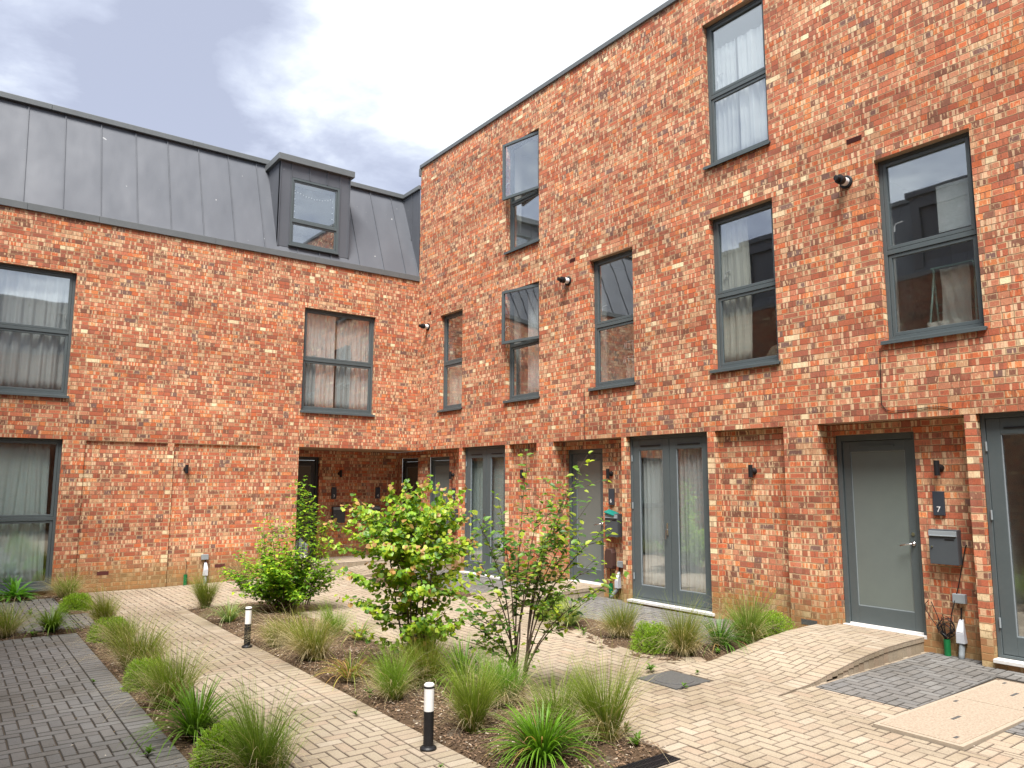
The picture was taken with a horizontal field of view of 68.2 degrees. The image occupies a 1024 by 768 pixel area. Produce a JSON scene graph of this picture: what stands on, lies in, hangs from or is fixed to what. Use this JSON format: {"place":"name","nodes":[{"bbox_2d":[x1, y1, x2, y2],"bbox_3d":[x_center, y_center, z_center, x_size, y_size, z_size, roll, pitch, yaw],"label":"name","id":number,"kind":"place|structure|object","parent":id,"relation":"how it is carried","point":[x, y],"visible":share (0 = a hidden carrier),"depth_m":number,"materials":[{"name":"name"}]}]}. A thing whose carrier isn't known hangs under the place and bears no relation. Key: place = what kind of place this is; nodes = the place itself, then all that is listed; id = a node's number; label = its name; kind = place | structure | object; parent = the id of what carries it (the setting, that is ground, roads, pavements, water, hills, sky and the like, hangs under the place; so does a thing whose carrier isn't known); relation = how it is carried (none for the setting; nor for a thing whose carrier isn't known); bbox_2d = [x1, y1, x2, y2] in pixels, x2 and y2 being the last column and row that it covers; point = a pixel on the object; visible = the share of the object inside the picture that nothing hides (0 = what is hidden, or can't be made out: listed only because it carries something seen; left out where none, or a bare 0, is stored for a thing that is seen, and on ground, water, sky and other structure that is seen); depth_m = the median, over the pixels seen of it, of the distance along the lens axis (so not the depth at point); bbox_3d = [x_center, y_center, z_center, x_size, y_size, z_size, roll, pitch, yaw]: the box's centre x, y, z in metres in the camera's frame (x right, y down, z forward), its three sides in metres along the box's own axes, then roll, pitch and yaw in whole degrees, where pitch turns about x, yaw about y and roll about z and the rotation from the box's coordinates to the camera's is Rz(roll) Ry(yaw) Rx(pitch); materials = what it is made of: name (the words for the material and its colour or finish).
{"place":"outdoors","nodes":[
{"label":"outdoors","id":0,"kind":"place"},
{"bbox_2d":[0,598,191,767],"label":"parking paving","id":1,"kind":"structure","parent":0,"point":[70,671],"depth_m":6.51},
{"bbox_2d":[409,641,528,736],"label":"ornamental grass","id":2,"kind":"object","parent":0,"point":[471,712],"depth_m":5.96,"materials":[{"name":"plant"}]},
{"bbox_2d":[0,562,1023,767],"bbox_3d":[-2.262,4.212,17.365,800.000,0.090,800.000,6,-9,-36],"label":"ground","id":3,"kind":"structure","parent":0,"point":[453,731],"depth_m":6.88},
{"bbox_2d":[0,577,39,602],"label":"broad leaf plant","id":4,"kind":"object","parent":3,"relation":"on","point":[14,587],"visible":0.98,"depth_m":12.53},
{"bbox_2d":[1,628,75,640],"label":"soil","id":5,"kind":"structure","parent":3,"relation":"on","point":[17,635],"depth_m":9.70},
{"bbox_2d":[0,595,48,637],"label":"ornamental grass","id":6,"kind":"object","parent":5,"relation":"on","point":[7,626],"depth_m":9.61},
{"bbox_2d":[7,602,90,638],"bbox_3d":[-6.038,3.093,9.839,1.029,0.452,1.075,6,-9,-36],"label":"strap leaf plant","id":7,"kind":"object","parent":5,"relation":"on","point":[51,625],"visible":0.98,"depth_m":9.83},
{"bbox_2d":[53,595,89,614],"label":"soil","id":8,"kind":"structure","parent":3,"relation":"on","point":[57,600],"depth_m":11.46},
{"bbox_2d":[23,568,101,601],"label":"ornamental grass","id":9,"kind":"object","parent":8,"relation":"on","point":[63,590],"depth_m":12.76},
{"bbox_2d":[56,592,93,611],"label":"shrub","id":10,"kind":"object","parent":8,"relation":"on","point":[70,598],"visible":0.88,"depth_m":11.57,"materials":[{"name":"green plant"}]},
{"bbox_2d":[75,625,239,767],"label":"bark mulch","id":11,"kind":"object","parent":3,"relation":"on","point":[156,713],"visible":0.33,"depth_m":6.85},
{"bbox_2d":[74,583,129,625],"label":"ornamental grass","id":12,"kind":"object","parent":11,"relation":"on","point":[99,609],"depth_m":10.32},
{"bbox_2d":[84,614,129,643],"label":"shrub","id":13,"kind":"object","parent":11,"relation":"on","point":[96,631],"visible":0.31,"depth_m":9.41,"materials":[{"name":"green plant"}]},
{"bbox_2d":[70,609,163,649],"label":"ornamental grass","id":14,"kind":"object","parent":11,"relation":"on","point":[113,631],"depth_m":9.08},
{"bbox_2d":[53,603,204,673],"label":"ornamental grass","id":15,"kind":"object","parent":11,"relation":"on","point":[126,653],"depth_m":7.91,"materials":[{"name":"plant"}]},
{"bbox_2d":[121,657,166,693],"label":"shrub","id":16,"kind":"object","parent":11,"relation":"on","point":[135,681],"visible":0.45,"depth_m":7.17,"materials":[{"name":"green plant"}]},
{"bbox_2d":[94,632,240,719],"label":"ornamental grass","id":17,"kind":"object","parent":11,"relation":"on","point":[163,686],"depth_m":6.64,"materials":[{"name":"plant"}]},
{"bbox_2d":[122,673,261,762],"bbox_3d":[-2.432,2.550,5.799,1.122,0.585,1.182,6,-9,-36],"label":"strap leaf plant","id":18,"kind":"object","parent":11,"relation":"on","point":[193,711],"visible":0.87,"depth_m":5.79,"materials":[{"name":"plant"}]},
{"bbox_2d":[188,718,244,767],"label":"shrub","id":19,"kind":"object","parent":11,"relation":"on","point":[211,741],"visible":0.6,"depth_m":5.21,"materials":[{"name":"green plant"}]},
{"bbox_2d":[167,669,345,767],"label":"ornamental grass","id":20,"kind":"object","parent":11,"relation":"on","point":[258,749],"depth_m":5.08,"materials":[{"name":"plant"}]},
{"bbox_2d":[0,91,420,598],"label":"mansard block","id":21,"kind":"structure","parent":3,"relation":"on","point":[205,279],"depth_m":15.06,"materials":[{"name":"red brick"}]},
{"bbox_2d":[0,443,50,583],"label":"curtain","id":22,"kind":"object","parent":21,"relation":"hanging from","point":[24,473],"visible":1,"depth_m":13.20,"materials":[{"name":"fabric"}]},
{"bbox_2d":[0,437,62,593],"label":"window","id":23,"kind":"structure","parent":21,"relation":"in","point":[51,518],"depth_m":13.25,"materials":[{"name":"grey metal"}]},
{"bbox_2d":[0,269,69,389],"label":"curtain","id":24,"kind":"object","parent":21,"relation":"hanging from","point":[28,360],"visible":0.92,"depth_m":13.56,"materials":[{"name":"fabric"}]},
{"bbox_2d":[0,263,75,397],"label":"window","id":25,"kind":"structure","parent":21,"relation":"in","point":[4,326],"depth_m":13.58,"materials":[{"name":"grey metal"}]},
{"bbox_2d":[295,457,318,557],"bbox_3d":[-4.954,2.833,17.324,1.010,2.330,0.155,6,-9,-36],"label":"door","id":26,"kind":"structure","parent":21,"relation":"in","point":[307,467],"depth_m":17.55,"materials":[{"name":"grey glass"}]},
{"bbox_2d":[288,177,339,254],"bbox_3d":[-4.394,-3.727,16.859,1.170,1.560,0.130,6,-9,-36],"label":"dormer window","id":27,"kind":"structure","parent":21,"relation":"in","point":[293,221],"depth_m":16.85,"materials":[{"name":"grey metal"}]},
{"bbox_2d":[304,313,334,407],"bbox_3d":[-4.288,-0.495,16.733,0.723,2.180,0.121,6,-9,-36],"label":"curtain","id":28,"kind":"object","parent":21,"relation":"hanging from","point":[319,378],"visible":0.88,"depth_m":16.76,"materials":[{"name":"fabric"}]},
{"bbox_2d":[300,308,374,416],"bbox_3d":[-3.866,-0.457,16.854,1.750,2.302,0.234,6,-9,-36],"label":"window","id":29,"kind":"structure","parent":21,"relation":"in","point":[368,365],"depth_m":16.89,"materials":[{"name":"grey metal"}]},
{"bbox_2d":[331,506,344,522],"bbox_3d":[-4.077,3.071,17.767,0.300,0.380,0.128,6,-9,-36],"label":"mailbox","id":30,"kind":"object","parent":21,"relation":"attached to","point":[338,513],"visible":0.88,"depth_m":17.72,"materials":[{"name":"grey metal"}]},
{"bbox_2d":[335,317,369,409],"bbox_3d":[-3.632,-0.429,17.217,0.802,2.180,0.110,6,-9,-36],"label":"curtain","id":31,"kind":"object","parent":21,"relation":"hanging from","point":[351,388],"visible":0.98,"depth_m":17.21,"materials":[{"name":"fabric"}]},
{"bbox_2d":[299,555,383,572],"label":"porch floor","id":32,"kind":"structure","parent":3,"relation":"on","point":[350,561],"depth_m":16.64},
{"bbox_2d":[325,560,450,579],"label":"ramp","id":33,"kind":"structure","parent":3,"relation":"on","point":[364,570],"depth_m":15.97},
{"bbox_2d":[188,601,667,767],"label":"bark mulch","id":34,"kind":"object","parent":3,"relation":"on","point":[353,649],"visible":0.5,"depth_m":6.61,"materials":[{"name":"wood"}]},
{"bbox_2d":[169,571,230,610],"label":"ornamental grass","id":35,"kind":"object","parent":34,"relation":"on","point":[205,596],"depth_m":11.72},
{"bbox_2d":[201,595,260,625],"bbox_3d":[-3.938,3.186,10.591,0.999,0.443,1.021,-3,-8,25],"label":"strap leaf plant","id":36,"kind":"object","parent":34,"relation":"on","point":[232,615],"visible":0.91,"depth_m":10.54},
{"bbox_2d":[220,602,332,650],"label":"ornamental grass","id":37,"kind":"object","parent":34,"relation":"on","point":[269,630],"depth_m":9.05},
{"bbox_2d":[217,476,346,613],"bbox_3d":[-3.460,2.437,11.558,1.691,2.071,1.492,6,-9,-36],"label":"dense shrub","id":38,"kind":"object","parent":34,"relation":"on","point":[282,588],"visible":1,"depth_m":11.44,"materials":[{"name":"green plant"}]},
{"bbox_2d":[244,601,375,671],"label":"ornamental grass","id":39,"kind":"object","parent":34,"relation":"on","point":[311,648],"depth_m":8.31,"materials":[{"name":"plant"}]},
{"bbox_2d":[302,591,360,635],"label":"ornamental grass","id":40,"kind":"object","parent":34,"relation":"on","point":[336,619],"depth_m":9.62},
{"bbox_2d":[311,651,381,690],"bbox_3d":[-1.580,2.815,7.504,0.916,0.410,0.909,6,-9,-36],"label":"strap leaf plant","id":41,"kind":"object","parent":34,"relation":"on","point":[351,676],"visible":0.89,"depth_m":7.48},
{"bbox_2d":[330,615,389,645],"bbox_3d":[-1.873,3.050,9.323,0.864,0.339,0.898,3,-8,-18],"label":"strap leaf plant","id":42,"kind":"object","parent":34,"relation":"on","point":[357,638],"visible":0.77,"depth_m":9.30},
{"bbox_2d":[340,635,442,707],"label":"ornamental grass","id":43,"kind":"object","parent":34,"relation":"on","point":[387,681],"depth_m":6.83,"materials":[{"name":"plant"}]},
{"bbox_2d":[314,474,484,671],"bbox_3d":[-1.093,1.960,7.819,1.678,2.052,1.572,6,-9,-36],"label":"round leaf tree","id":44,"kind":"object","parent":34,"relation":"on","point":[404,537],"visible":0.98,"depth_m":7.70,"materials":[{"name":"green plant"}]},
{"bbox_2d":[365,621,470,692],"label":"ornamental grass","id":45,"kind":"object","parent":34,"relation":"on","point":[419,677],"depth_m":7.22,"materials":[{"name":"plant"}]},
{"bbox_2d":[410,633,498,702],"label":"ornamental grass","id":46,"kind":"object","parent":34,"relation":"on","point":[461,656],"depth_m":7.18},
{"bbox_2d":[442,632,555,713],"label":"ornamental grass","id":47,"kind":"object","parent":34,"relation":"on","point":[509,687],"depth_m":6.63,"materials":[{"name":"plant"}]},
{"bbox_2d":[442,449,628,699],"bbox_3d":[0.179,1.739,6.995,1.626,2.282,1.048,1,-8,-9],"label":"thin stemmed tree","id":48,"kind":"object","parent":34,"relation":"on","point":[554,544],"visible":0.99,"depth_m":6.89,"materials":[{"name":"green plant"}]},
{"bbox_2d":[478,694,615,767],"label":"strap leaf plant","id":49,"kind":"object","parent":34,"relation":"on","point":[542,742],"visible":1,"depth_m":5.27,"materials":[{"name":"plant"}]},
{"bbox_2d":[532,636,688,762],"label":"ornamental grass","id":50,"kind":"object","parent":34,"relation":"on","point":[606,710],"depth_m":5.69,"materials":[{"name":"plant"}]},
{"bbox_2d":[428,580,603,614],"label":"ramp","id":51,"kind":"structure","parent":3,"relation":"on","point":[583,588],"depth_m":12.18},
{"bbox_2d":[519,605,773,663],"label":"bark mulch","id":52,"kind":"object","parent":3,"relation":"on","point":[727,649],"visible":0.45,"depth_m":9.04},
{"bbox_2d":[534,595,567,621],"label":"shrub","id":53,"kind":"object","parent":52,"relation":"on","point":[549,614],"visible":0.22,"depth_m":10.60,"materials":[{"name":"green plant"}]},
{"bbox_2d":[544,596,599,627],"bbox_3d":[0.773,3.093,10.062,1.181,0.548,1.063,6,-9,-36],"label":"strap leaf plant","id":54,"kind":"object","parent":52,"relation":"on","point":[571,620],"visible":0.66,"depth_m":10.01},
{"bbox_2d":[628,620,673,653],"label":"shrub","id":55,"kind":"object","parent":52,"relation":"on","point":[647,632],"visible":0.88,"depth_m":8.65,"materials":[{"name":"green plant"}]},
{"bbox_2d":[635,587,740,659],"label":"ornamental grass","id":56,"kind":"object","parent":52,"relation":"on","point":[686,643],"depth_m":8.39,"materials":[{"name":"plant"}]},
{"bbox_2d":[697,612,757,655],"bbox_3d":[2.423,2.891,8.715,1.022,0.511,1.060,6,-9,-36],"label":"strap leaf plant","id":57,"kind":"object","parent":52,"relation":"on","point":[722,638],"visible":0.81,"depth_m":8.65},
{"bbox_2d":[688,575,800,643],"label":"ornamental grass","id":58,"kind":"object","parent":52,"relation":"on","point":[754,625],"depth_m":8.99,"materials":[{"name":"plant"}]},
{"bbox_2d":[755,610,796,637],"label":"shrub","id":59,"kind":"object","parent":52,"relation":"on","point":[780,621],"visible":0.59,"depth_m":9.31,"materials":[{"name":"green plant"}]},
{"bbox_2d":[616,753,680,767],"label":"drain channel","id":60,"kind":"object","parent":3,"relation":"on","point":[657,761],"visible":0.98,"depth_m":5.30,"materials":[{"name":"black metal"}]},
{"bbox_2d":[396,0,1023,672],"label":"brick terrace","id":61,"kind":"structure","parent":3,"relation":"on","point":[610,184],"depth_m":10.48,"materials":[{"name":"brick"}]},
{"bbox_2d":[402,458,417,502],"bbox_3d":[-2.420,2.962,18.350,0.090,2.300,0.896,6,-9,-36],"label":"door","id":62,"kind":"structure","parent":61,"relation":"in","point":[410,466],"depth_m":18.50,"materials":[{"name":"grey glass"}]},
{"bbox_2d":[429,457,449,560],"bbox_3d":[-1.619,2.832,17.227,0.155,2.330,0.950,6,-9,-36],"label":"door","id":63,"kind":"structure","parent":61,"relation":"in","point":[439,469],"depth_m":17.42,"materials":[{"name":"grey glass"}]},
{"bbox_2d":[437,310,462,411],"bbox_3d":[-1.291,-0.502,16.829,0.254,2.222,0.980,6,-9,-36],"label":"window","id":64,"kind":"structure","parent":61,"relation":"in","point":[455,362],"depth_m":17.08,"materials":[{"name":"grey metal"}]},
{"bbox_2d":[449,365,461,404],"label":"curtain","id":65,"kind":"object","parent":61,"relation":"hanging from","point":[455,384],"visible":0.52,"depth_m":16.95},
{"bbox_2d":[472,458,482,560],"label":"curtain","id":66,"kind":"object","parent":61,"relation":"hanging from","point":[477,503],"visible":0.37,"depth_m":15.89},
{"bbox_2d":[459,445,505,580],"bbox_3d":[-0.532,2.571,15.365,0.215,2.608,1.605,6,-9,-36],"label":"french door","id":67,"kind":"structure","parent":61,"relation":"in","point":[487,453],"depth_m":15.47,"materials":[{"name":"grey metal"}]},
{"bbox_2d":[492,457,503,564],"bbox_3d":[-0.197,2.526,15.173,0.035,2.350,0.701,6,-9,-36],"label":"curtain","id":68,"kind":"object","parent":61,"relation":"hanging from","point":[498,474],"visible":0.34,"depth_m":15.32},
{"bbox_2d":[501,283,539,402],"bbox_3d":[0.207,-0.793,14.729,0.322,2.262,1.130,6,-9,-36],"label":"window","id":69,"kind":"structure","parent":61,"relation":"in","point":[529,341],"depth_m":15.01,"materials":[{"name":"grey metal"}]},
{"bbox_2d":[502,130,539,254],"bbox_3d":[0.218,-3.827,15.128,0.322,2.322,1.130,6,-9,-36],"label":"window","id":70,"kind":"structure","parent":61,"relation":"in","point":[523,140],"depth_m":15.44,"materials":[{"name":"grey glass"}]},
{"bbox_2d":[528,289,538,392],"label":"curtain","id":71,"kind":"object","parent":61,"relation":"hanging from","point":[533,368],"visible":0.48,"depth_m":14.79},
{"bbox_2d":[568,448,603,585],"bbox_3d":[1.332,2.319,13.293,0.155,2.340,0.960,6,-9,-36],"label":"door","id":72,"kind":"structure","parent":61,"relation":"in","point":[594,470],"depth_m":13.32,"materials":[{"name":"grey glass"}]},
{"bbox_2d":[605,548,616,568],"bbox_3d":[1.635,2.902,12.578,0.100,0.337,0.198,6,-9,-36],"label":"meter box","id":73,"kind":"object","parent":61,"relation":"attached to","point":[610,558],"visible":1,"depth_m":12.52,"materials":[{"name":"brown plastic"}]},
{"bbox_2d":[588,249,635,390],"bbox_3d":[1.738,-1.067,12.796,0.254,2.312,1.090,6,-9,-36],"label":"window","id":74,"kind":"structure","parent":61,"relation":"in","point":[624,320],"depth_m":13.05,"materials":[{"name":"grey metal"}]},
{"bbox_2d":[604,513,621,536],"bbox_3d":[1.680,2.346,12.570,0.128,0.380,0.300,6,-9,-36],"label":"mailbox","id":75,"kind":"object","parent":61,"relation":"attached to","point":[614,524],"visible":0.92,"depth_m":12.49,"materials":[{"name":"grey metal"}]},
{"bbox_2d":[605,518,617,536],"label":"door","id":76,"kind":"structure","parent":75,"relation":"in","point":[613,524],"depth_m":12.52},
{"bbox_2d":[643,450,664,586],"bbox_3d":[2.306,2.096,11.842,0.134,2.350,0.643,6,-9,-36],"label":"curtain","id":77,"kind":"object","parent":61,"relation":"attached to","point":[654,522],"visible":0.6,"depth_m":11.92,"materials":[{"name":"fabric"}]},
{"bbox_2d":[627,432,714,615],"bbox_3d":[2.400,2.057,11.457,0.215,2.588,1.680,6,-9,-36],"label":"french door","id":78,"kind":"structure","parent":61,"relation":"in","point":[669,444],"depth_m":11.50,"materials":[{"name":"grey metal"}]},
{"bbox_2d":[678,448,705,592],"bbox_3d":[2.723,2.024,11.285,0.161,2.350,0.604,6,-9,-36],"label":"curtain","id":79,"kind":"object","parent":61,"relation":"attached to","point":[692,523],"visible":0.59,"depth_m":11.30,"materials":[{"name":"fabric"}]},
{"bbox_2d":[714,39,739,159],"bbox_3d":[3.245,-4.244,11.427,0.134,1.880,0.400,6,-9,-36],"label":"curtain","id":80,"kind":"object","parent":61,"relation":"hanging from","point":[727,126],"visible":0.81,"depth_m":11.42,"materials":[{"name":"fabric"}]},
{"bbox_2d":[720,217,752,362],"bbox_3d":[3.274,-1.317,10.987,0.107,2.160,0.497,6,-9,-36],"label":"curtain","id":81,"kind":"object","parent":61,"relation":"attached to","point":[737,317],"visible":0.89,"depth_m":11.00,"materials":[{"name":"fabric"}]},
{"bbox_2d":[703,0,770,169],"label":"window","id":82,"kind":"structure","parent":61,"relation":"in","point":[714,96],"depth_m":11.34,"materials":[{"name":"grey metal"}]},
{"bbox_2d":[710,200,780,372],"bbox_3d":[3.305,-1.352,10.710,0.254,2.322,1.140,6,-9,-36],"label":"window","id":83,"kind":"structure","parent":61,"relation":"in","point":[770,284],"depth_m":10.89,"materials":[{"name":"grey metal"}]},
{"bbox_2d":[737,24,767,149],"bbox_3d":[3.555,-4.296,11.023,0.124,1.880,0.583,6,-9,-36],"label":"curtain","id":84,"kind":"object","parent":61,"relation":"hanging from","point":[753,115],"visible":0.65,"depth_m":11.07,"materials":[{"name":"fabric"}]},
{"bbox_2d":[833,174,852,188],"bbox_3d":[4.116,-2.545,9.448,0.280,0.170,0.170,6,-9,-36],"label":"boiler flue","id":85,"kind":"object","parent":61,"relation":"attached to","point":[844,182],"visible":1,"depth_m":9.44,"materials":[{"name":"black metal"}]},
{"bbox_2d":[836,432,926,638],"bbox_3d":[4.451,1.777,9.136,0.155,2.350,1.010,6,-9,-36],"label":"door","id":86,"kind":"structure","parent":61,"relation":"in","point":[882,555],"depth_m":9.15,"materials":[{"name":"grey metal"}]},
{"bbox_2d":[878,132,987,344],"bbox_3d":[4.804,-1.644,8.717,0.254,2.292,1.140,6,-9,-36],"label":"window","id":87,"kind":"structure","parent":61,"relation":"in","point":[891,252],"depth_m":8.78,"materials":[{"name":"grey metal"}]},
{"bbox_2d":[932,491,945,515],"bbox_3d":[4.814,1.346,8.534,0.034,0.270,0.124,6,-9,-36],"label":"number plate","id":88,"kind":"object","parent":61,"relation":"attached to","point":[938,497],"visible":1,"depth_m":8.52,"materials":[{"name":"grey plastic"}]},
{"bbox_2d":[928,529,962,565],"bbox_3d":[4.808,1.808,8.400,0.128,0.380,0.300,6,-9,-36],"label":"mailbox","id":89,"kind":"object","parent":61,"relation":"attached to","point":[945,546],"visible":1,"depth_m":8.35,"materials":[{"name":"grey metal"}]},
{"bbox_2d":[929,536,958,565],"bbox_3d":[4.771,1.845,8.368,0.006,0.298,0.296,6,-9,-36],"label":"door","id":90,"kind":"structure","parent":89,"relation":"in","point":[943,552],"depth_m":8.36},
{"bbox_2d":[936,177,970,232],"bbox_3d":[5.094,-2.056,8.693,0.015,0.560,0.390,6,-9,-36],"label":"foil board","id":91,"kind":"object","parent":61,"relation":"attached to","point":[953,206],"visible":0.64,"depth_m":8.70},
{"bbox_2d":[930,259,978,322],"bbox_3d":[5.245,-0.806,8.914,0.464,1.264,0.581,6,-9,-36],"label":"drying rack","id":92,"kind":"object","parent":61,"relation":"on","point":[934,290],"visible":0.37,"depth_m":9.06,"materials":[{"name":"white metal"}]},
{"bbox_2d":[927,264,972,326],"bbox_3d":[5.112,-0.836,8.844,0.180,1.100,0.440,6,-9,-36],"label":"laundry","id":93,"kind":"object","parent":92,"relation":"hanging from","point":[956,289],"visible":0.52,"depth_m":8.86,"materials":[{"name":"fabric"}]},
{"bbox_2d":[956,608,967,659],"bbox_3d":[4.866,2.718,8.201,0.115,0.558,0.088,6,-9,-36],"label":"cable duct","id":94,"kind":"object","parent":61,"relation":"attached to","point":[961,638],"visible":0.97,"depth_m":8.18,"materials":[{"name":"grey plastic"}]},
{"bbox_2d":[980,411,1023,667],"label":"french door","id":95,"kind":"structure","parent":61,"relation":"in","point":[993,426],"depth_m":7.90,"materials":[{"name":"grey metal"}]},
{"bbox_2d":[680,623,923,695],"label":"ramp","id":96,"kind":"structure","parent":3,"relation":"on","point":[804,658],"depth_m":7.99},
{"bbox_2d":[873,680,1023,750],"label":"access cover","id":97,"kind":"object","parent":3,"relation":"on","point":[969,718],"visible":1,"depth_m":6.15,"materials":[{"name":"concrete"}]},
{"bbox_2d":[76,577,1023,767],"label":"path","id":98,"kind":"structure","parent":0,"point":[843,732],"depth_m":6.53,"materials":[{"name":"brick"}]},
{"bbox_2d":[218,560,258,589],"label":"arching shrub","id":99,"kind":"object","parent":98,"relation":"on","point":[240,572],"visible":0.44,"depth_m":13.61,"materials":[{"name":"green plant"}]},
{"bbox_2d":[241,606,251,647],"bbox_3d":[-3.168,2.913,9.074,0.124,0.469,0.124,6,-9,-36],"label":"bollard light","id":100,"kind":"object","parent":98,"relation":"on","point":[248,619],"visible":0.96,"depth_m":9.04,"materials":[{"name":"black metal"}]},
{"bbox_2d":[420,682,436,751],"bbox_3d":[-0.619,2.468,5.627,0.124,0.469,0.124,6,-9,-36],"label":"bollard light","id":101,"kind":"object","parent":98,"relation":"on","point":[428,745],"visible":1,"depth_m":5.60,"materials":[{"name":"black metal"}]},
{"bbox_2d":[637,671,709,689],"bbox_3d":[1.591,2.914,7.453,0.500,0.029,0.500,6,-9,-36],"label":"manhole cover","id":102,"kind":"object","parent":98,"relation":"on","point":[672,679],"visible":0.97,"depth_m":7.41,"materials":[{"name":"metal"}]},
{"bbox_2d":[488,650,620,743],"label":"ornamental grass","id":103,"kind":"object","parent":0,"point":[560,706],"depth_m":5.82,"materials":[{"name":"plant"}]},
{"bbox_2d":[585,586,659,641],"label":"ornamental grass","id":104,"kind":"object","parent":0,"point":[620,627],"depth_m":9.36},
{"bbox_2d":[413,570,1023,736],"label":"patio","id":105,"kind":"structure","parent":0,"point":[911,683],"depth_m":7.51,"materials":[{"name":"stone"}]},
{"bbox_2d":[943,639,950,655],"bbox_3d":[4.782,2.905,8.309,0.068,0.200,0.067,6,-9,-36],"label":"green duct","id":106,"kind":"object","parent":105,"relation":"on","point":[947,647],"visible":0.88,"depth_m":8.29,"materials":[{"name":"plastic"}]},
{"bbox_2d":[925,545,966,639],"bbox_3d":[4.798,2.303,8.374,0.078,1.056,0.484,6,-10,-38],"label":"cable tangle","id":107,"kind":"object","parent":106,"relation":"in","point":[942,633],"visible":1,"depth_m":8.32,"materials":[{"name":"black plastic"}]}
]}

